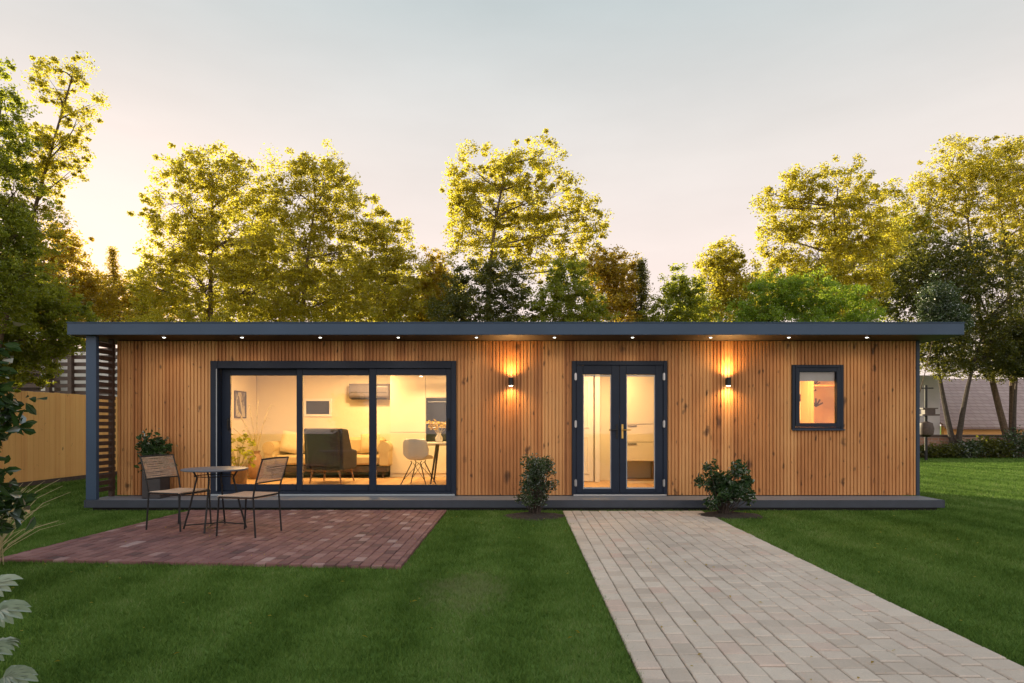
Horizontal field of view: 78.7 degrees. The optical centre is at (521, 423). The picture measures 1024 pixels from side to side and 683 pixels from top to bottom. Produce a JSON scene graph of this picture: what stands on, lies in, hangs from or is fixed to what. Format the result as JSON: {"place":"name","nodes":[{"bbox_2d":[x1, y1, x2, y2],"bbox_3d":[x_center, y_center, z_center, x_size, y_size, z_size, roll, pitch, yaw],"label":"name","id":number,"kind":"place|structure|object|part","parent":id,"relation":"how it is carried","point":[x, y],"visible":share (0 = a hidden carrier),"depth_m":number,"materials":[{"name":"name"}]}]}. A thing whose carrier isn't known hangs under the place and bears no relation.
{"place":"outdoors","nodes":[
{"label":"outdoors","id":0,"kind":"place"},
{"bbox_2d":[0,510,446,569],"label":"patio","id":1,"kind":"structure","parent":0,"point":[386,539],"depth_m":6.53,"materials":[{"name":"brick"}]},
{"bbox_2d":[139,454,211,531],"bbox_3d":[-4.103,0.796,7.399,0.608,0.862,0.491,0,0,15],"label":"rope chair","id":2,"kind":"object","parent":1,"relation":"on","point":[179,491],"visible":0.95,"depth_m":7.39,"materials":[{"name":"black metal"}]},
{"bbox_2d":[180,466,248,533],"bbox_3d":[-3.570,0.865,7.260,0.716,0.703,0.716,0,0,0],"label":"bistro table","id":3,"kind":"object","parent":1,"relation":"on","point":[221,469],"visible":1,"depth_m":7.21,"materials":[{"name":"black metal"}]},
{"bbox_2d":[216,456,288,537],"bbox_3d":[-3.001,0.796,6.980,0.608,0.862,0.491,0,0,13],"label":"rope chair","id":4,"kind":"object","parent":1,"relation":"on","point":[252,495],"visible":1,"depth_m":6.88,"materials":[{"name":"black metal"}]},
{"bbox_2d":[0,426,1023,682],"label":"lawn","id":5,"kind":"structure","parent":0,"point":[300,666],"depth_m":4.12,"materials":[{"name":"plant"}]},
{"bbox_2d":[0,574,37,682],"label":"silver leaf plant","id":6,"kind":"object","parent":5,"relation":"on","point":[10,609],"visible":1,"depth_m":2.59,"materials":[{"name":"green plant"}]},
{"bbox_2d":[0,321,46,536],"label":"laurel bush","id":7,"kind":"object","parent":5,"relation":"on","point":[11,406],"visible":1,"depth_m":4.63,"materials":[{"name":"green plant"}]},
{"bbox_2d":[0,56,68,333],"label":"garden tree","id":8,"kind":"object","parent":5,"relation":"on","point":[16,220],"visible":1,"depth_m":9.41,"materials":[{"name":"green plant"}]},
{"bbox_2d":[0,480,69,563],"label":"dry grass plant","id":9,"kind":"object","parent":5,"relation":"on","point":[3,538],"visible":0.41,"depth_m":5.56,"materials":[{"name":"green plant"}]},
{"bbox_2d":[0,272,103,409],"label":"garden tree","id":10,"kind":"object","parent":5,"relation":"on","point":[33,353],"visible":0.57,"depth_m":10.89,"materials":[{"name":"green plant"}]},
{"bbox_2d":[0,51,110,347],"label":"garden tree","id":11,"kind":"object","parent":5,"relation":"on","point":[46,164],"visible":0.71,"depth_m":10.47,"materials":[{"name":"green plant"}]},
{"bbox_2d":[0,391,116,487],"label":"timber fence","id":12,"kind":"object","parent":5,"relation":"on","point":[52,449],"visible":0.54,"depth_m":13.27,"materials":[{"name":"brown wood"}]},
{"bbox_2d":[2,332,116,396],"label":"slatted pavilion","id":13,"kind":"structure","parent":5,"relation":"on","point":[72,378],"depth_m":16.18,"materials":[{"name":"brown wood"}]},
{"bbox_2d":[8,217,146,390],"bbox_3d":[-13.760,-2.379,18.173,5.189,7.291,2.714,0,0,0],"label":"broadleaf tree","id":14,"kind":"object","parent":5,"relation":"on","point":[90,290],"visible":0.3,"depth_m":17.78,"materials":[{"name":"green plant"}]},
{"bbox_2d":[101,246,129,321],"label":"conifer","id":15,"kind":"object","parent":5,"relation":"on","point":[113,267],"visible":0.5,"depth_m":21.95,"materials":[{"name":"green plant"}]},
{"bbox_2d":[78,271,193,340],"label":"broadleaf tree","id":16,"kind":"object","parent":5,"relation":"on","point":[126,297],"visible":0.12,"depth_m":22.71,"materials":[{"name":"green plant"}]},
{"bbox_2d":[116,265,159,321],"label":"conifer","id":17,"kind":"object","parent":5,"relation":"on","point":[133,295],"visible":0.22,"depth_m":21.89,"materials":[{"name":"green plant"}]},
{"bbox_2d":[100,139,307,321],"bbox_3d":[-10.213,-3.833,19.892,6.822,10.244,3.604,0,0,0],"label":"broadleaf tree","id":18,"kind":"object","parent":5,"relation":"on","point":[232,273],"visible":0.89,"depth_m":19.64,"materials":[{"name":"green plant"}]},
{"bbox_2d":[163,185,323,320],"bbox_3d":[-11.137,-4.192,24.952,7.307,10.964,4.216,0,0,0],"label":"broadleaf tree","id":19,"kind":"object","parent":5,"relation":"on","point":[281,232],"visible":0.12,"depth_m":24.55,"materials":[{"name":"green plant"}]},
{"bbox_2d":[233,139,386,321],"bbox_3d":[-7.181,-4.126,21.100,5.302,10.822,3.420,0,0,0],"label":"broadleaf tree","id":20,"kind":"object","parent":5,"relation":"on","point":[331,168],"visible":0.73,"depth_m":20.68,"materials":[{"name":"green plant"}]},
{"bbox_2d":[322,186,443,321],"bbox_3d":[-4.494,-3.158,20.759,4.142,8.869,2.927,0,0,0],"label":"broadleaf tree","id":21,"kind":"object","parent":5,"relation":"on","point":[405,306],"visible":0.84,"depth_m":20.20,"materials":[{"name":"green plant"}]},
{"bbox_2d":[300,250,473,321],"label":"broadleaf tree","id":22,"kind":"object","parent":5,"relation":"on","point":[365,255],"visible":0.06,"depth_m":24.73,"materials":[{"name":"green plant"}]},
{"bbox_2d":[404,244,456,321],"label":"broadleaf tree","id":23,"kind":"object","parent":5,"relation":"on","point":[437,272],"visible":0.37,"depth_m":20.74,"materials":[{"name":"green plant"}]},
{"bbox_2d":[422,256,546,321],"bbox_3d":[-0.968,-1.716,17.373,3.710,5.980,2.403,0,0,0],"label":"round bush","id":24,"kind":"object","parent":5,"relation":"on","point":[459,306],"visible":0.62,"depth_m":17.32,"materials":[{"name":"green plant"}]},
{"bbox_2d":[66,322,964,509],"bbox_3d":[-0.090,-0.075,11.332,12.890,2.778,4.775,0,0,0],"label":"garden room","id":25,"kind":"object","parent":5,"relation":"on","point":[857,447],"visible":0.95,"depth_m":9.60,"materials":[{"name":"brown wood"}]},
{"bbox_2d":[133,428,177,498],"bbox_3d":[-5.488,0.579,9.328,0.649,1.050,0.448,0,0,0],"label":"planter","id":26,"kind":"object","parent":25,"relation":"on","point":[154,446],"visible":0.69,"depth_m":9.23,"materials":[{"name":"green plant"}]},
{"bbox_2d":[234,390,246,417],"bbox_3d":[-5.619,-0.386,12.450,0.024,0.540,0.500,0,0,0],"label":"picture frame","id":27,"kind":"object","parent":25,"relation":"attached to","point":[240,401],"visible":1,"depth_m":12.46,"materials":[{"name":"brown wood"}]},
{"bbox_2d":[231,430,256,483],"bbox_3d":[-4.809,0.586,10.617,0.670,0.975,0.631,0,0,0],"label":"potted plant","id":28,"kind":"object","parent":25,"relation":"on","point":[240,477],"visible":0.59,"depth_m":10.56,"materials":[{"name":"green plant"}]},
{"bbox_2d":[233,400,273,478],"bbox_3d":[-5.328,0.297,12.200,1.002,1.552,0.300,0,0,0],"label":"branch vase","id":29,"kind":"object","parent":25,"relation":"on","point":[252,473],"visible":0.76,"depth_m":12.17,"materials":[{"name":"ceramic"}]},
{"bbox_2d":[304,399,331,416],"bbox_3d":[-4.328,-0.346,13.225,0.594,0.380,0.029,0,0,0],"label":"picture frame","id":30,"kind":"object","parent":25,"relation":"in","point":[312,407],"depth_m":13.22,"materials":[{"name":"white glass"}]},
{"bbox_2d":[262,437,392,477],"bbox_3d":[-3.870,0.673,12.745,2.530,0.800,0.850,0,0,0],"label":"sofa","id":31,"kind":"object","parent":25,"relation":"on","point":[270,449],"visible":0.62,"depth_m":12.37,"materials":[{"name":"yellow fabric"}]},
{"bbox_2d":[279,430,303,453],"bbox_3d":[-4.680,0.373,12.720,0.456,0.456,0.180,10,-20,-12],"label":"cushion","id":32,"kind":"object","parent":31,"relation":"on","point":[288,443],"visible":0.71,"depth_m":12.63,"materials":[{"name":"beige fabric"}]},
{"bbox_2d":[360,432,379,452],"bbox_3d":[-3.100,0.384,12.720,0.418,0.418,0.180,-6,-19,8],"label":"cushion","id":33,"kind":"object","parent":31,"relation":"on","point":[364,444],"visible":0.59,"depth_m":12.66,"materials":[{"name":"yellow fabric"}]},
{"bbox_2d":[304,428,356,483],"bbox_3d":[-3.502,0.577,11.407,0.738,1.001,0.734,0,0,9],"label":"armchair","id":34,"kind":"object","parent":25,"relation":"on","point":[328,449],"visible":1,"depth_m":11.10,"materials":[{"name":"grey fabric"}]},
{"bbox_2d":[210,361,455,495],"bbox_3d":[-2.898,0.066,9.655,3.771,2.071,0.220,0,0,0],"label":"sliding door","id":35,"kind":"structure","parent":25,"relation":"in","point":[221,372],"depth_m":9.61,"materials":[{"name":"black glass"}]},
{"bbox_2d":[349,384,389,399],"bbox_3d":[-3.204,-0.686,13.132,0.840,0.338,0.214,0,0,0],"label":"air conditioner","id":36,"kind":"object","parent":25,"relation":"attached to","point":[358,391],"visible":0.82,"depth_m":13.03,"materials":[{"name":"grey plastic"}]},
{"bbox_2d":[390,376,445,476],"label":"kitchen cabinets","id":37,"kind":"object","parent":25,"relation":"in","point":[417,403],"visible":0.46,"depth_m":12.62,"materials":[{"name":"wood"}]},
{"bbox_3d":[-2.310,0.583,12.628,0.710,0.820,0.020,0,0,0],"label":"cabinet door","id":38,"kind":"part","parent":37,"relation":"part of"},
{"bbox_3d":[-2.310,-0.402,12.628,0.710,1.130,0.020,0,0,0],"label":"cabinet door","id":39,"kind":"part","parent":37,"relation":"part of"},
{"bbox_3d":[-1.652,0.724,12.628,0.585,0.540,0.020,0,0,0],"label":"cabinet door","id":40,"kind":"part","parent":37,"relation":"part of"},
{"bbox_3d":[-1.652,-0.756,12.628,0.585,0.420,0.020,0,0,0],"label":"cabinet door","id":41,"kind":"part","parent":37,"relation":"part of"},
{"bbox_2d":[400,439,435,484],"bbox_3d":[-1.821,0.666,10.944,0.498,0.823,0.510,0,0,12],"label":"shell chair","id":42,"kind":"object","parent":25,"relation":"on","point":[415,449],"visible":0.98,"depth_m":10.76,"materials":[{"name":"white plastic"}]},
{"bbox_2d":[427,442,445,483],"bbox_3d":[-1.420,0.704,11.350,0.840,0.745,0.840,0,0,0],"label":"dining table","id":43,"kind":"object","parent":25,"relation":"on","point":[436,452],"visible":0.44,"depth_m":11.20,"materials":[{"name":"white wood"}]},
{"bbox_2d":[426,419,445,441],"bbox_3d":[-1.505,0.117,11.294,0.443,0.429,0.416,0,0,-37],"label":"flower vase","id":44,"kind":"object","parent":43,"relation":"on","point":[438,437],"visible":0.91,"depth_m":11.24,"materials":[{"name":"white ceramic"}]},
{"bbox_2d":[509,378,512,385],"bbox_3d":[-0.169,-0.644,9.546,0.072,0.124,0.104,0,0,0],"label":"wall lamp","id":45,"kind":"object","parent":25,"relation":"attached to","point":[510,381],"visible":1,"depth_m":9.50,"materials":[{"name":"black metal"}]},
{"bbox_2d":[584,377,599,481],"bbox_3d":[0.995,0.013,11.565,0.890,2.120,0.070,0,0,0],"label":"door","id":46,"kind":"structure","parent":25,"relation":"in","point":[588,428],"depth_m":11.55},
{"bbox_2d":[584,377,592,480],"bbox_3d":[0.990,0.068,11.570,0.660,1.990,0.040,0,0,0],"label":"door leaf","id":47,"kind":"structure","parent":46,"relation":"in","point":[587,431],"depth_m":11.55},
{"bbox_2d":[574,365,618,492],"bbox_3d":[1.151,0.080,9.590,0.693,1.964,0.130,0,0,0],"label":"door","id":48,"kind":"structure","parent":25,"relation":"in","point":[612,371],"depth_m":9.59,"materials":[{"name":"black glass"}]},
{"bbox_2d":[627,377,653,482],"bbox_3d":[2.250,0.024,11.558,1.040,2.100,0.584,0,0,0],"label":"hall cupboard","id":49,"kind":"object","parent":25,"relation":"on","point":[640,425],"visible":0.26,"depth_m":11.28,"materials":[{"name":"wood"}]},
{"bbox_2d":[619,365,664,492],"bbox_3d":[1.849,0.080,9.590,0.693,1.964,0.130,0,0,0],"label":"door","id":50,"kind":"structure","parent":25,"relation":"in","point":[656,371],"depth_m":9.59,"materials":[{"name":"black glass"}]},
{"bbox_2d":[725,378,730,385],"bbox_3d":[3.154,-0.644,9.546,0.072,0.124,0.104,0,0,0],"label":"wall lamp","id":51,"kind":"object","parent":25,"relation":"attached to","point":[727,381],"visible":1,"depth_m":9.50,"materials":[{"name":"black metal"}]},
{"bbox_2d":[800,381,822,420],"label":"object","id":52,"kind":"object","parent":25,"relation":"attached to","point":[818,402],"depth_m":11.85,"materials":[{"name":"orange paint"}]},
{"bbox_2d":[791,365,844,430],"bbox_3d":[4.546,-0.405,9.640,0.812,1.010,0.180,0,0,0],"label":"window","id":53,"kind":"structure","parent":25,"relation":"in","point":[799,373],"depth_m":9.58,"materials":[{"name":"black glass"}]},
{"bbox_2d":[801,381,834,422],"bbox_3d":[5.505,0.024,11.330,0.750,2.100,0.300,0,0,0],"label":"tall bookcase","id":54,"kind":"object","parent":25,"relation":"in","point":[807,401],"visible":0.21,"depth_m":11.21,"materials":[{"name":"brown wood"}]},
{"bbox_2d":[439,128,614,290],"bbox_3d":[0.175,-4.060,20.031,5.589,10.718,2.650,0,0,0],"label":"broadleaf tree","id":55,"kind":"object","parent":5,"relation":"on","point":[471,209],"visible":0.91,"depth_m":19.71,"materials":[{"name":"green plant"}]},
{"bbox_2d":[504,512,564,520],"bbox_3d":[0.157,1.228,8.487,0.791,0.061,0.696,0,0,34],"label":"soil bed","id":56,"kind":"object","parent":5,"relation":"on","point":[529,516],"visible":0.89,"depth_m":8.32,"materials":[{"name":"brown soil"}]},
{"bbox_2d":[513,453,559,513],"bbox_3d":[0.185,0.818,8.493,0.570,0.844,0.607,0,0,-14],"label":"shrub","id":57,"kind":"object","parent":56,"relation":"on","point":[537,468],"visible":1,"depth_m":8.36,"materials":[{"name":"green plant"}]},
{"bbox_2d":[517,254,623,321],"bbox_3d":[1.296,-1.668,16.966,2.832,5.896,1.797,0,0,0],"label":"round bush","id":58,"kind":"object","parent":5,"relation":"on","point":[559,297],"visible":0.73,"depth_m":16.68,"materials":[{"name":"green plant"}]},
{"bbox_2d":[577,244,645,321],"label":"broadleaf tree","id":59,"kind":"object","parent":5,"relation":"on","point":[615,286],"visible":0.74,"depth_m":18.72,"materials":[{"name":"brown plant"}]},
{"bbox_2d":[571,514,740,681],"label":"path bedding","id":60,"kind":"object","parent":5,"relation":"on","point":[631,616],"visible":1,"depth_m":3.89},
{"bbox_2d":[632,263,721,321],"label":"broadleaf tree","id":61,"kind":"object","parent":5,"relation":"on","point":[685,307],"visible":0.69,"depth_m":18.26,"materials":[{"name":"green plant"}]},
{"bbox_2d":[699,511,763,518],"bbox_3d":[2.809,1.229,8.543,0.986,0.060,0.616,0,0,0],"label":"soil bed","id":62,"kind":"object","parent":5,"relation":"on","point":[732,515],"visible":0.77,"depth_m":8.37,"materials":[{"name":"brown soil"}]},
{"bbox_2d":[693,458,757,513],"bbox_3d":[2.775,0.852,8.458,0.801,0.778,0.768,0,0,-33],"label":"shrub","id":63,"kind":"object","parent":62,"relation":"on","point":[727,489],"visible":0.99,"depth_m":8.39,"materials":[{"name":"green plant"}]},
{"bbox_2d":[692,234,777,321],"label":"broadleaf tree","id":64,"kind":"object","parent":5,"relation":"on","point":[720,265],"visible":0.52,"depth_m":19.68,"materials":[{"name":"green plant"}]},
{"bbox_2d":[712,265,887,321],"bbox_3d":[6.799,-1.331,15.551,4.543,5.210,2.402,0,0,0],"label":"round bush","id":65,"kind":"object","parent":5,"relation":"on","point":[815,309],"visible":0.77,"depth_m":15.33,"materials":[{"name":"green plant"}]},
{"bbox_2d":[744,153,916,320],"bbox_3d":[10.365,-3.802,21.048,5.684,10.167,2.752,0,0,0],"label":"broadleaf tree","id":66,"kind":"object","parent":5,"relation":"on","point":[838,244],"visible":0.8,"depth_m":20.71,"materials":[{"name":"green plant"}]},
{"bbox_2d":[746,201,944,321],"bbox_3d":[12.517,-3.808,25.043,8.310,10.181,3.562,0,0,0],"label":"broadleaf tree","id":67,"kind":"object","parent":5,"relation":"on","point":[926,214],"visible":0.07,"depth_m":24.26,"materials":[{"name":"green plant"}]},
{"bbox_2d":[920,385,939,459],"bbox_3d":[13.985,-0.036,21.500,0.630,2.600,0.500,0,0,0],"label":"bird feeder","id":68,"kind":"object","parent":5,"relation":"on","point":[926,429],"visible":0.88,"depth_m":21.42,"materials":[{"name":"black metal"}]},
{"bbox_2d":[920,442,946,457],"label":"border shrub","id":69,"kind":"object","parent":5,"relation":"on","point":[931,453],"visible":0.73,"depth_m":22.73,"materials":[{"name":"green plant"}]},
{"bbox_2d":[862,222,1023,457],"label":"broadleaf tree","id":70,"kind":"object","parent":5,"relation":"on","point":[992,324],"visible":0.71,"depth_m":22.83,"materials":[{"name":"green plant"}]},
{"bbox_2d":[913,272,976,390],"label":"broadleaf tree","id":71,"kind":"object","parent":5,"relation":"on","point":[945,305],"visible":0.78,"depth_m":16.35,"materials":[{"name":"green plant"}]},
{"bbox_2d":[933,441,968,457],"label":"border shrub","id":72,"kind":"object","parent":5,"relation":"on","point":[952,448],"visible":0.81,"depth_m":22.76,"materials":[{"name":"green plant"}]},
{"bbox_2d":[882,132,1023,434],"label":"broadleaf tree","id":73,"kind":"object","parent":5,"relation":"on","point":[972,173],"visible":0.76,"depth_m":24.18,"materials":[{"name":"green plant"}]},
{"bbox_2d":[953,438,987,457],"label":"border shrub","id":74,"kind":"object","parent":5,"relation":"on","point":[971,453],"visible":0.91,"depth_m":22.73,"materials":[{"name":"green plant"}]},
{"bbox_2d":[920,375,1023,434],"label":"outbuilding","id":75,"kind":"structure","parent":5,"relation":"on","point":[981,417],"depth_m":26.89,"materials":[{"name":"ceramic"}]},
{"bbox_2d":[970,435,1003,457],"bbox_3d":[16.969,0.811,22.893,1.351,0.925,0.916,0,0,0],"label":"border shrub","id":76,"kind":"object","parent":5,"relation":"on","point":[985,441],"visible":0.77,"depth_m":22.74,"materials":[{"name":"green plant"}]},
{"bbox_2d":[973,317,1023,457],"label":"slender tree","id":77,"kind":"object","parent":5,"relation":"on","point":[1001,369],"visible":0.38,"depth_m":22.97,"materials":[{"name":"green plant"}]},
{"bbox_2d":[984,436,1017,457],"bbox_3d":[17.507,0.850,22.910,1.340,0.842,0.909,0,0,0],"label":"border shrub","id":78,"kind":"object","parent":5,"relation":"on","point":[1003,453],"visible":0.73,"depth_m":22.75,"materials":[{"name":"green plant"}]},
{"bbox_2d":[996,425,1023,457],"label":"border shrub","id":79,"kind":"object","parent":5,"relation":"on","point":[1017,444],"visible":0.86,"depth_m":22.81,"materials":[{"name":"green plant"}]},
{"bbox_2d":[0,0,1023,425],"label":"sky","id":80,"kind":"structure","parent":0,"point":[678,113],"materials":[{"name":"white"}]},
{"bbox_2d":[631,258,654,321],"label":"conifer","id":81,"kind":"object","parent":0,"point":[641,271],"visible":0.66,"depth_m":18.90,"materials":[{"name":"green plant"}]},
{"bbox_2d":[563,511,1023,682],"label":"path","id":82,"kind":"structure","parent":0,"point":[799,615],"depth_m":4.01,"materials":[{"name":"grey stone"}]},
{"bbox_2d":[920,435,1023,456],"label":"hedge","id":83,"kind":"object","parent":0,"point":[934,439],"depth_m":23.60,"materials":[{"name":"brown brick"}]}
]}

